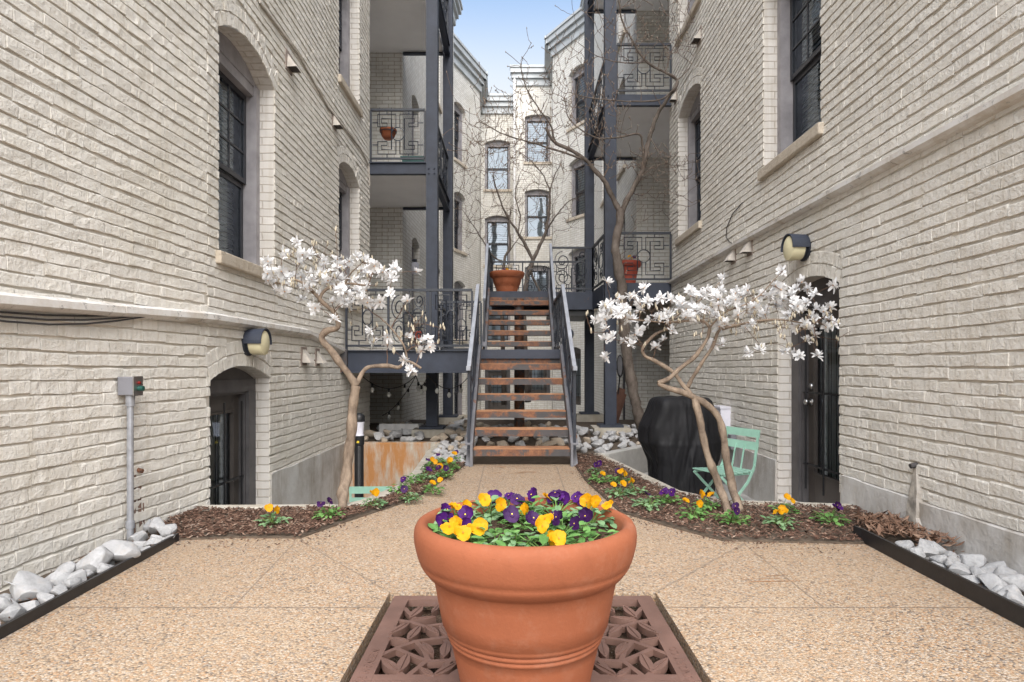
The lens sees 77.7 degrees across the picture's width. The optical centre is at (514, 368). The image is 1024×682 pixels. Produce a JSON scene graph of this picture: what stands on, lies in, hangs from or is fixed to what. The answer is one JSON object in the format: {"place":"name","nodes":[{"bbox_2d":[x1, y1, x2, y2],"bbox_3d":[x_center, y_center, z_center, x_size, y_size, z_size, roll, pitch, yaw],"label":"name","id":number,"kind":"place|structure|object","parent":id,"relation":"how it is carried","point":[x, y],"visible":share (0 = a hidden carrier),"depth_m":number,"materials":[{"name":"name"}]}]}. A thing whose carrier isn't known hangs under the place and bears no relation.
{"place":"outdoors","nodes":[
{"label":"outdoors","id":0,"kind":"place"},
{"bbox_2d":[164,461,465,539],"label":"mulch","id":1,"kind":"object","parent":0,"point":[197,523],"visible":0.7,"depth_m":4.51,"materials":[{"name":"brown wood"}]},
{"bbox_2d":[254,503,292,527],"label":"pansy","id":2,"kind":"object","parent":1,"relation":"on","point":[268,507],"visible":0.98,"depth_m":4.36,"materials":[{"name":"green plant"}]},
{"bbox_2d":[311,497,345,519],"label":"pansy","id":3,"kind":"object","parent":1,"relation":"on","point":[322,503],"visible":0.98,"depth_m":4.55,"materials":[{"name":"green plant"}]},
{"bbox_2d":[260,226,444,510],"bbox_3d":[-1.286,0.021,5.010,1.501,2.175,0.732,0,0,0],"label":"magnolia tree","id":4,"kind":"object","parent":1,"relation":"on","point":[285,277],"visible":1,"depth_m":5.01,"materials":[{"name":"white plant"}]},
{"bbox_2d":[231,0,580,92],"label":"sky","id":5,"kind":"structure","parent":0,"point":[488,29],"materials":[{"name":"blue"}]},
{"bbox_2d":[454,33,513,417],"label":"brick building","id":6,"kind":"structure","parent":0,"point":[468,272],"depth_m":24.20,"materials":[{"name":"brick"}]},
{"bbox_2d":[454,373,466,417],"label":"window","id":7,"kind":"structure","parent":6,"relation":"in","point":[457,376],"depth_m":23.12,"materials":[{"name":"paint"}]},
{"bbox_2d":[454,103,467,168],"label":"window","id":8,"kind":"structure","parent":6,"relation":"in","point":[457,113],"depth_m":23.11,"materials":[{"name":"paint"}]},
{"bbox_2d":[454,192,467,255],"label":"window","id":9,"kind":"structure","parent":6,"relation":"in","point":[458,215],"depth_m":23.12,"materials":[{"name":"glass"}]},
{"bbox_2d":[454,282,467,342],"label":"window","id":10,"kind":"structure","parent":6,"relation":"in","point":[457,297],"depth_m":23.11,"materials":[{"name":"glass"}]},
{"bbox_2d":[483,141,511,191],"bbox_3d":[-0.730,-8.475,26.808,1.180,2.250,0.725,0,0,0],"label":"window","id":11,"kind":"structure","parent":6,"relation":"in","point":[505,179],"depth_m":26.86,"materials":[{"name":"paint"}]},
{"bbox_2d":[483,216,511,267],"bbox_3d":[-0.730,-5.325,26.808,1.180,2.250,0.725,0,0,0],"label":"window","id":12,"kind":"structure","parent":6,"relation":"in","point":[498,247],"depth_m":26.87,"materials":[{"name":"glass"}]},
{"bbox_2d":[485,370,509,408],"bbox_3d":[-0.730,0.816,26.925,1.060,1.868,0.590,0,0,0],"label":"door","id":13,"kind":"structure","parent":6,"relation":"in","point":[488,373],"depth_m":26.71,"materials":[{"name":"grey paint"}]},
{"bbox_2d":[488,306,511,340],"bbox_3d":[-0.730,-2.175,26.808,1.180,2.250,0.725,0,0,0],"label":"window","id":14,"kind":"structure","parent":6,"relation":"in","point":[490,338],"depth_m":26.87,"materials":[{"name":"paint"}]},
{"bbox_2d":[366,420,637,463],"bbox_3d":[0.050,1.215,10.525,7.200,0.170,6.950,0,0,0],"label":"rock bed","id":15,"kind":"object","parent":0,"point":[532,441],"visible":0.04,"depth_m":9.80,"materials":[{"name":"grey stone"}]},
{"bbox_2d":[379,424,419,433],"bbox_3d":[-1.965,1.030,10.850,0.670,0.180,0.200,0,0,0],"label":"planter trough","id":16,"kind":"object","parent":15,"relation":"on","point":[391,427],"visible":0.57,"depth_m":10.75,"materials":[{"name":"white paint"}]},
{"bbox_2d":[369,0,463,437],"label":"balcony stack","id":17,"kind":"object","parent":15,"relation":"on","point":[409,27],"visible":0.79,"depth_m":11.55,"materials":[{"name":"metal"}]},
{"bbox_2d":[379,111,396,140],"bbox_3d":[-2.155,-4.115,10.753,0.292,0.451,0.386,0,0,0],"label":"flower pot","id":18,"kind":"object","parent":17,"relation":"hanging from","point":[385,132],"visible":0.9,"depth_m":10.70,"materials":[{"name":"ceramic"}]},
{"bbox_2d":[363,375,466,418],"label":"string lights","id":19,"kind":"object","parent":17,"relation":"hanging from","point":[421,387],"visible":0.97,"depth_m":9.86,"materials":[{"name":"black plastic"}]},
{"bbox_2d":[442,0,700,430],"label":"bare tree","id":20,"kind":"object","parent":15,"relation":"on","point":[631,380],"visible":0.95,"depth_m":9.52,"materials":[{"name":"brown plant"}]},
{"bbox_2d":[617,387,626,422],"bbox_3d":[1.883,0.740,11.768,0.133,0.777,0.567,0,0,43],"label":"leaning board","id":21,"kind":"object","parent":15,"relation":"on","point":[621,396],"visible":0.5,"depth_m":11.82,"materials":[{"name":"brown wood"}]},
{"bbox_2d":[576,0,671,436],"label":"balcony stack","id":22,"kind":"object","parent":15,"relation":"on","point":[641,115],"visible":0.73,"depth_m":11.17,"materials":[{"name":"metal"}]},
{"bbox_2d":[488,234,603,321],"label":"steel deck","id":23,"kind":"structure","parent":22,"relation":"attached to","point":[579,304],"depth_m":11.98,"materials":[{"name":"paint"}]},
{"bbox_2d":[490,270,524,290],"bbox_3d":[-0.155,-1.658,12.380,0.685,0.424,0.685,0,0,0],"label":"flower pot","id":24,"kind":"object","parent":23,"relation":"on","point":[506,280],"visible":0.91,"depth_m":12.16,"materials":[{"name":"ceramic"}]},
{"bbox_2d":[622,260,640,282],"bbox_3d":[1.985,-1.653,11.250,0.490,0.465,0.490,0,0,0],"label":"flower pot","id":25,"kind":"object","parent":22,"relation":"on","point":[634,265],"visible":0.5,"depth_m":11.08,"materials":[{"name":"red ceramic"}]},
{"bbox_2d":[0,464,1023,681],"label":"paving","id":26,"kind":"structure","parent":0,"point":[209,610],"depth_m":2.89,"materials":[{"name":"beige concrete"}]},
{"bbox_2d":[0,533,178,639],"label":"metal edging","id":27,"kind":"object","parent":26,"relation":"on","point":[31,615],"visible":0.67,"depth_m":3.06,"materials":[{"name":"black metal"}]},
{"bbox_2d":[465,243,577,466],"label":"metal staircase","id":28,"kind":"structure","parent":26,"relation":"on","point":[519,359],"depth_m":8.29,"materials":[{"name":"metal"}]},
{"bbox_2d":[349,596,701,681],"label":"tree grate","id":29,"kind":"object","parent":26,"relation":"on","point":[639,644],"visible":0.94,"depth_m":2.53,"materials":[{"name":"metal"}]},
{"bbox_2d":[414,497,636,681],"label":"flower pot","id":30,"kind":"object","parent":29,"relation":"on","point":[539,613],"visible":0.84,"depth_m":1.88,"materials":[{"name":"ceramic"}]},
{"bbox_2d":[434,499,489,531],"bbox_3d":[-0.202,0.530,2.270,0.226,0.104,0.235,0,0,-14],"label":"pansy","id":31,"kind":"object","parent":30,"relation":"in","point":[448,508],"visible":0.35,"depth_m":2.27,"materials":[{"name":"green plant"}]},
{"bbox_2d":[428,505,498,541],"bbox_3d":[-0.173,0.522,2.051,0.246,0.111,0.288,0,0,0],"label":"pansy","id":32,"kind":"object","parent":30,"relation":"on","point":[463,526],"visible":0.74,"depth_m":2.02,"materials":[{"name":"yellow plant"}]},
{"bbox_2d":[454,493,509,525],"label":"pansy","id":33,"kind":"object","parent":30,"relation":"in","point":[484,500],"visible":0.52,"depth_m":2.35,"materials":[{"name":"yellow plant"}]},
{"bbox_2d":[459,527,531,546],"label":"pansy","id":34,"kind":"object","parent":30,"relation":"on","point":[498,541],"visible":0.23,"depth_m":1.97,"materials":[{"name":"green plant"}]},
{"bbox_2d":[483,489,543,519],"bbox_3d":[-0.007,0.525,2.412,0.241,0.114,0.251,0,0,30],"label":"pansy","id":35,"kind":"object","parent":30,"relation":"on","point":[514,499],"visible":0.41,"depth_m":2.41,"materials":[{"name":"purple plant"}]},
{"bbox_2d":[482,531,548,546],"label":"pansy","id":36,"kind":"object","parent":30,"relation":"in","point":[507,538],"visible":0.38,"depth_m":1.94,"materials":[{"name":"green plant"}]},
{"bbox_2d":[497,503,565,532],"bbox_3d":[0.054,0.521,2.242,0.253,0.116,0.261,0,0,0],"label":"pansy","id":37,"kind":"object","parent":30,"relation":"on","point":[511,514],"visible":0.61,"depth_m":2.17,"materials":[{"name":"purple plant"}]},
{"bbox_2d":[513,487,565,521],"bbox_3d":[0.097,0.520,2.397,0.239,0.121,0.254,0,0,-36],"label":"pansy","id":38,"kind":"object","parent":30,"relation":"in","point":[532,495],"visible":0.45,"depth_m":2.44,"materials":[{"name":"green plant"}]},
{"bbox_2d":[505,513,582,546],"bbox_3d":[0.103,0.522,1.932,0.279,0.115,0.268,0,0,-39],"label":"pansy","id":39,"kind":"object","parent":30,"relation":"in","point":[554,537],"visible":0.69,"depth_m":1.95,"materials":[{"name":"yellow plant"}]},
{"bbox_2d":[530,489,582,520],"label":"pansy","id":40,"kind":"object","parent":30,"relation":"in","point":[563,497],"visible":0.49,"depth_m":2.42,"materials":[{"name":"purple plant"}]},
{"bbox_2d":[523,507,599,537],"bbox_3d":[0.158,0.521,2.169,0.262,0.115,0.252,0,0,0],"label":"pansy","id":41,"kind":"object","parent":30,"relation":"in","point":[584,513],"visible":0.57,"depth_m":2.13,"materials":[{"name":"purple plant"}]},
{"bbox_2d":[556,521,618,543],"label":"pansy","id":42,"kind":"object","parent":30,"relation":"in","point":[586,531],"visible":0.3,"depth_m":2.01,"materials":[{"name":"green plant"}]},
{"bbox_2d":[560,493,616,533],"bbox_3d":[0.268,0.525,2.277,0.249,0.119,0.232,0,0,0],"label":"pansy","id":43,"kind":"object","parent":30,"relation":"in","point":[588,500],"visible":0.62,"depth_m":2.28,"materials":[{"name":"yellow plant"}]},
{"bbox_2d":[572,466,848,557],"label":"bark chips","id":44,"kind":"object","parent":26,"relation":"on","point":[709,537],"visible":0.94,"depth_m":4.01,"materials":[{"name":"brown wood"}]},
{"bbox_2d":[0,532,1023,624],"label":"drainage strip","id":45,"kind":"object","parent":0,"point":[893,538],"visible":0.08,"depth_m":4.11,"materials":[{"name":"white stone"}]},
{"bbox_2d":[0,602,26,621],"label":"rock","id":46,"kind":"object","parent":45,"relation":"on","point":[14,610],"visible":0.91,"depth_m":2.74,"materials":[{"name":"white stone"}]},
{"bbox_2d":[5,571,52,601],"bbox_3d":[-2.297,1.039,3.017,0.172,0.138,0.159,0,0,15],"label":"rock","id":47,"kind":"object","parent":45,"relation":"on","point":[25,585],"visible":0.91,"depth_m":2.98,"materials":[{"name":"white stone"}]},
{"bbox_2d":[45,572,70,587],"bbox_3d":[-2.290,1.063,3.190,0.123,0.099,0.102,-1,17,-6],"label":"rock","id":48,"kind":"object","parent":45,"relation":"on","point":[56,578],"visible":0.47,"depth_m":3.16,"materials":[{"name":"white stone"}]},
{"bbox_2d":[74,546,113,574],"bbox_3d":[-2.319,1.089,3.402,0.316,0.194,0.138,-22,15,-10],"label":"rock","id":49,"kind":"object","parent":45,"relation":"on","point":[93,559],"visible":0.73,"depth_m":3.38,"materials":[{"name":"white stone"}]},
{"bbox_2d":[101,539,140,562],"bbox_3d":[-2.238,1.032,3.550,0.272,0.148,0.185,-10,6,-7],"label":"rock","id":50,"kind":"object","parent":45,"relation":"on","point":[122,550],"visible":0.7,"depth_m":3.52,"materials":[{"name":"white stone"}]},
{"bbox_2d":[149,523,176,537],"bbox_3d":[-2.292,1.047,4.089,0.220,0.080,0.085,0,0,-10],"label":"rock","id":51,"kind":"object","parent":45,"relation":"on","point":[166,530],"visible":0.84,"depth_m":4.06,"materials":[{"name":"white stone"}]},
{"bbox_2d":[917,538,938,556],"bbox_3d":[2.373,1.067,3.666,0.198,0.122,0.113,-22,31,-33],"label":"rock","id":52,"kind":"object","parent":45,"relation":"on","point":[929,549],"visible":0.69,"depth_m":3.63,"materials":[{"name":"white stone"}]},
{"bbox_2d":[853,526,1023,627],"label":"metal edging","id":53,"kind":"object","parent":45,"relation":"on","point":[1003,607],"visible":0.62,"depth_m":3.18,"materials":[{"name":"black metal"}]},
{"bbox_2d":[948,561,970,574],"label":"rock","id":54,"kind":"object","parent":45,"relation":"on","point":[957,567],"visible":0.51,"depth_m":3.29,"materials":[{"name":"white stone"}]},
{"bbox_2d":[959,554,986,566],"bbox_3d":[2.520,1.054,3.482,0.135,0.075,0.116,0,-9,-20],"label":"rock","id":55,"kind":"object","parent":45,"relation":"on","point":[979,560],"visible":0.77,"depth_m":3.45,"materials":[{"name":"white stone"}]},
{"bbox_2d":[977,572,1007,589],"bbox_3d":[2.318,1.045,3.078,0.099,0.105,0.185,-11,12,7],"label":"rock","id":56,"kind":"object","parent":45,"relation":"on","point":[989,581],"visible":0.46,"depth_m":3.06,"materials":[{"name":"white stone"}]},
{"bbox_2d":[995,584,1021,595],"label":"rock","id":57,"kind":"object","parent":45,"relation":"on","point":[1001,591],"visible":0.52,"depth_m":2.92,"materials":[{"name":"white stone"}]},
{"bbox_2d":[1003,587,1023,605],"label":"rock","id":58,"kind":"object","parent":57,"relation":"on","point":[1011,593],"visible":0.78,"depth_m":2.87,"materials":[{"name":"white stone"}]},
{"bbox_2d":[998,574,1023,592],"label":"rock","id":59,"kind":"object","parent":45,"relation":"on","point":[1017,580],"visible":0.8,"depth_m":3.05,"materials":[{"name":"white stone"}]},
{"bbox_2d":[464,418,565,419],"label":"yard","id":60,"kind":"structure","parent":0,"point":[513,418],"depth_m":22.54,"materials":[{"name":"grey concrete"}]},
{"bbox_2d":[453,125,546,404],"bbox_3d":[-0.640,-2.446,14.330,2.456,6.573,1.331,0,0,-16],"label":"bare tree","id":61,"kind":"object","parent":60,"relation":"on","point":[502,338],"visible":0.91,"depth_m":14.53,"materials":[{"name":"brown plant"}]},
{"bbox_2d":[458,110,600,402],"bbox_3d":[0.389,-2.549,14.997,3.606,6.736,1.608,0,0,0],"label":"bare tree","id":62,"kind":"object","parent":60,"relation":"on","point":[532,258],"visible":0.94,"depth_m":15.15,"materials":[{"name":"brown plant"}]},
{"bbox_2d":[580,0,1023,574],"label":"brick building","id":63,"kind":"structure","parent":60,"relation":"on","point":[872,150],"depth_m":4.96,"materials":[{"name":"brick"}]},
{"bbox_2d":[675,0,700,46],"bbox_3d":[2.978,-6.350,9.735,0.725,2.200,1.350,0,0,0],"label":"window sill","id":64,"kind":"structure","parent":63,"relation":"in","point":[694,4],"depth_m":9.71,"materials":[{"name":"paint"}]},
{"bbox_2d":[675,91,701,245],"bbox_3d":[2.978,-3.135,9.735,0.725,2.270,1.350,0,0,0],"label":"window","id":65,"kind":"structure","parent":63,"relation":"in","point":[694,132],"depth_m":10.27,"materials":[{"name":"paint"}]},
{"bbox_2d":[714,405,735,482],"bbox_3d":[2.600,0.958,7.880,0.140,0.965,0.560,0,0,0],"label":"utility box","id":66,"kind":"object","parent":63,"relation":"attached to","point":[724,411],"visible":0.44,"depth_m":7.85,"materials":[{"name":"white plastic"}]},
{"bbox_2d":[757,0,824,180],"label":"window","id":67,"kind":"structure","parent":63,"relation":"in","point":[799,124],"depth_m":6.72,"materials":[{"name":"paint"}]},
{"bbox_2d":[781,234,811,260],"bbox_3d":[2.578,-1.107,5.830,0.184,0.251,0.265,0,0,0],"label":"wall lamp","id":68,"kind":"object","parent":63,"relation":"attached to","point":[795,247],"visible":1,"depth_m":5.75,"materials":[{"name":"beige glass"}]},
{"bbox_2d":[791,277,839,502],"bbox_3d":[3.095,0.246,5.830,0.590,2.148,1.220,0,0,0],"label":"door","id":69,"kind":"structure","parent":63,"relation":"in","point":[815,414],"depth_m":6.14,"materials":[{"name":"grey paint"}]},
{"bbox_2d":[904,462,923,537],"bbox_3d":[2.643,0.882,4.220,0.061,0.516,0.253,0,0,0],"label":"drain spout","id":70,"kind":"object","parent":63,"relation":"attached to","point":[914,499],"visible":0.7,"depth_m":4.20,"materials":[{"name":"metal"}]},
{"bbox_2d":[510,6,583,412],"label":"brick building","id":71,"kind":"structure","parent":0,"point":[573,236],"depth_m":23.41,"materials":[{"name":"brick"}]},
{"bbox_2d":[523,116,551,164],"bbox_3d":[0.920,-9.375,26.207,1.160,2.150,0.725,0,0,0],"label":"window","id":72,"kind":"structure","parent":71,"relation":"in","point":[528,153],"depth_m":26.27,"materials":[{"name":"paint"}]},
{"bbox_2d":[523,189,551,238],"bbox_3d":[0.920,-6.325,26.207,1.160,2.150,0.725,0,0,0],"label":"window","id":73,"kind":"structure","parent":71,"relation":"in","point":[538,233],"depth_m":26.26,"materials":[{"name":"glass"}]},
{"bbox_2d":[525,266,549,290],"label":"window","id":74,"kind":"structure","parent":71,"relation":"in","point":[543,279],"depth_m":26.27,"materials":[{"name":"glass"}]},
{"bbox_2d":[529,370,549,392],"bbox_3d":[0.940,0.241,26.325,1.000,1.918,0.590,0,0,0],"label":"door","id":75,"kind":"structure","parent":71,"relation":"in","point":[532,373],"depth_m":26.12,"materials":[{"name":"grey paint"}]},
{"bbox_2d":[566,66,583,132],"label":"window","id":76,"kind":"structure","parent":71,"relation":"in","point":[576,113],"depth_m":22.64,"materials":[{"name":"paint"}]},
{"bbox_2d":[566,159,583,221],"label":"window","id":77,"kind":"structure","parent":71,"relation":"in","point":[577,205],"depth_m":22.64,"materials":[{"name":"glass"}]},
{"bbox_2d":[569,347,580,404],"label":"door","id":78,"kind":"structure","parent":71,"relation":"in","point":[577,351],"depth_m":22.49,"materials":[{"name":"grey paint"}]},
{"bbox_2d":[572,249,583,291],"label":"window","id":79,"kind":"structure","parent":71,"relation":"in","point":[579,265],"depth_m":22.64,"materials":[{"name":"glass"}]},
{"bbox_2d":[644,472,755,500],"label":"patio","id":80,"kind":"structure","parent":0,"point":[742,495],"depth_m":7.24,"materials":[{"name":"grey concrete"}]},
{"bbox_2d":[602,445,647,472],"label":"retaining wall","id":81,"kind":"structure","parent":80,"relation":"on","point":[633,457],"depth_m":8.55,"materials":[{"name":"grey concrete"}]},
{"bbox_2d":[638,396,720,493],"bbox_3d":[1.910,0.888,7.413,0.931,1.122,0.686,0,0,0],"label":"covered grill","id":82,"kind":"object","parent":80,"relation":"on","point":[669,437],"visible":0.8,"depth_m":7.13,"materials":[{"name":"black fabric"}]},
{"bbox_2d":[594,453,853,507],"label":"kerb","id":83,"kind":"structure","parent":80,"relation":"on","point":[647,477],"depth_m":5.49,"materials":[{"name":"concrete"}]},
{"bbox_2d":[693,426,760,499],"bbox_3d":[2.034,1.027,6.222,0.547,0.864,0.450,0,0,-24],"label":"folding chair","id":84,"kind":"object","parent":80,"relation":"on","point":[744,445],"visible":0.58,"depth_m":6.24,"materials":[{"name":"green paint"}]},
{"bbox_2d":[575,453,893,543],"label":"mulch","id":85,"kind":"object","parent":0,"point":[807,530],"visible":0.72,"depth_m":4.60,"materials":[{"name":"brown wood"}]},
{"bbox_2d":[603,480,633,499],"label":"pansy","id":86,"kind":"object","parent":85,"relation":"on","point":[623,483],"visible":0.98,"depth_m":5.31,"materials":[{"name":"green plant"}]},
{"bbox_2d":[631,491,667,510],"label":"pansy","id":87,"kind":"object","parent":85,"relation":"on","point":[646,502],"visible":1,"depth_m":4.90,"materials":[{"name":"green plant"}]},
{"bbox_2d":[653,487,682,503],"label":"pansy","id":88,"kind":"object","parent":85,"relation":"on","point":[670,491],"visible":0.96,"depth_m":5.04,"materials":[{"name":"green plant"}]},
{"bbox_2d":[675,497,709,520],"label":"pansy","id":89,"kind":"object","parent":85,"relation":"on","point":[699,503],"visible":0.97,"depth_m":4.54,"materials":[{"name":"green plant"}]},
{"bbox_2d":[586,263,850,513],"bbox_3d":[1.653,0.165,4.914,2.219,1.881,0.722,0,0,0],"label":"magnolia tree","id":90,"kind":"object","parent":85,"relation":"on","point":[721,321],"visible":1,"depth_m":4.89,"materials":[{"name":"white plant"}]},
{"bbox_2d":[711,502,750,525],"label":"pansy","id":91,"kind":"object","parent":85,"relation":"on","point":[735,507],"visible":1,"depth_m":4.40,"materials":[{"name":"green plant"}]},
{"bbox_2d":[760,505,802,530],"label":"pansy","id":92,"kind":"object","parent":85,"relation":"on","point":[782,510],"visible":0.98,"depth_m":4.32,"materials":[{"name":"green plant"}]},
{"bbox_2d":[808,501,850,526],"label":"pansy","id":93,"kind":"object","parent":85,"relation":"on","point":[837,506],"visible":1,"depth_m":4.41,"materials":[{"name":"green plant"}]},
{"bbox_2d":[850,510,964,545],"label":"leaf litter","id":94,"kind":"object","parent":85,"relation":"on","point":[895,520],"visible":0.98,"depth_m":4.07,"materials":[{"name":"brown plant"}]},
{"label":"sunken court","id":95,"kind":"structure","parent":0,"visible":0},
{"bbox_2d":[200,443,441,509],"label":"retaining wall","id":96,"kind":"structure","parent":95,"relation":"on","point":[428,454],"depth_m":5.08,"materials":[{"name":"concrete"}]},
{"bbox_2d":[354,413,364,497],"bbox_3d":[-1.840,1.313,7.500,0.150,1.574,0.150,0,0,0],"label":"lantern post","id":97,"kind":"object","parent":95,"relation":"on","point":[359,462],"visible":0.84,"depth_m":7.45,"materials":[{"name":"black plastic"}]},
{"bbox_2d":[349,486,391,501],"bbox_3d":[-1.530,1.677,6.945,0.450,0.864,0.547,0,0,-2],"label":"folding chair","id":98,"kind":"object","parent":95,"relation":"on","point":[360,490],"visible":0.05,"depth_m":6.69,"materials":[{"name":"green paint"}]},
{"bbox_2d":[348,442,439,501],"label":"retaining wall","id":99,"kind":"structure","parent":95,"relation":"on","point":[387,463],"depth_m":9.15,"materials":[{"name":"orange metal"}]},
{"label":"ground","id":100,"kind":"structure","parent":0,"visible":0},
{"bbox_2d":[0,0,462,591],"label":"brick building","id":101,"kind":"structure","parent":100,"relation":"on","point":[172,172],"depth_m":4.68,"materials":[{"name":"brick"}]},
{"bbox_2d":[0,311,143,325],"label":"cable bundle","id":102,"kind":"object","parent":101,"relation":"attached to","point":[43,319],"visible":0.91,"depth_m":3.50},
{"bbox_2d":[118,376,144,540],"bbox_3d":[-2.427,0.591,4.034,0.140,1.079,0.100,0,0,0],"label":"outlet post","id":103,"kind":"object","parent":101,"relation":"attached to","point":[130,388],"visible":0.94,"depth_m":4.01,"materials":[{"name":"metal"}]},
{"bbox_2d":[209,367,255,504],"bbox_3d":[-2.855,1.041,5.665,0.590,2.118,1.230,0,0,0],"label":"door","id":104,"kind":"structure","parent":101,"relation":"in","point":[232,398],"depth_m":5.98,"materials":[{"name":"grey paint"}]},
{"bbox_2d":[215,31,280,283],"bbox_3d":[-2.737,-1.925,5.800,0.725,2.150,1.320,0,0,0],"label":"window","id":105,"kind":"structure","parent":101,"relation":"in","point":[239,96],"depth_m":6.29,"materials":[{"name":"paint"}]},
{"bbox_2d":[241,328,271,355],"bbox_3d":[-2.338,-0.237,5.760,0.184,0.251,0.265,0,0,0],"label":"wall lamp","id":106,"kind":"object","parent":101,"relation":"attached to","point":[256,341],"visible":1,"depth_m":5.67,"materials":[{"name":"blue metal"}]},
{"bbox_2d":[284,48,300,75],"bbox_3d":[-2.370,-3.269,6.791,0.120,0.210,0.192,0,0,0],"label":"dryer vent","id":107,"kind":"object","parent":101,"relation":"attached to","point":[291,67],"visible":1,"depth_m":6.74,"materials":[{"name":"metal"}]},
{"bbox_2d":[258,0,370,185],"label":"conduit","id":108,"kind":"object","parent":101,"relation":"attached to","point":[287,39],"visible":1,"depth_m":7.48,"materials":[{"name":"metal"}]},
{"bbox_2d":[337,0,362,117],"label":"window","id":109,"kind":"structure","parent":101,"relation":"in","point":[344,5],"depth_m":9.81,"materials":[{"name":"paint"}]},
{"bbox_2d":[339,167,361,313],"bbox_3d":[-2.563,-1.909,9.320,0.375,2.118,1.260,0,0,0],"label":"window","id":110,"kind":"structure","parent":101,"relation":"in","point":[344,191],"depth_m":9.81,"materials":[{"name":"glass"}]},
{"bbox_2d":[340,289,481,372],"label":"steel deck","id":111,"kind":"structure","parent":101,"relation":"attached to","point":[448,360],"depth_m":8.88,"materials":[{"name":"paint"}]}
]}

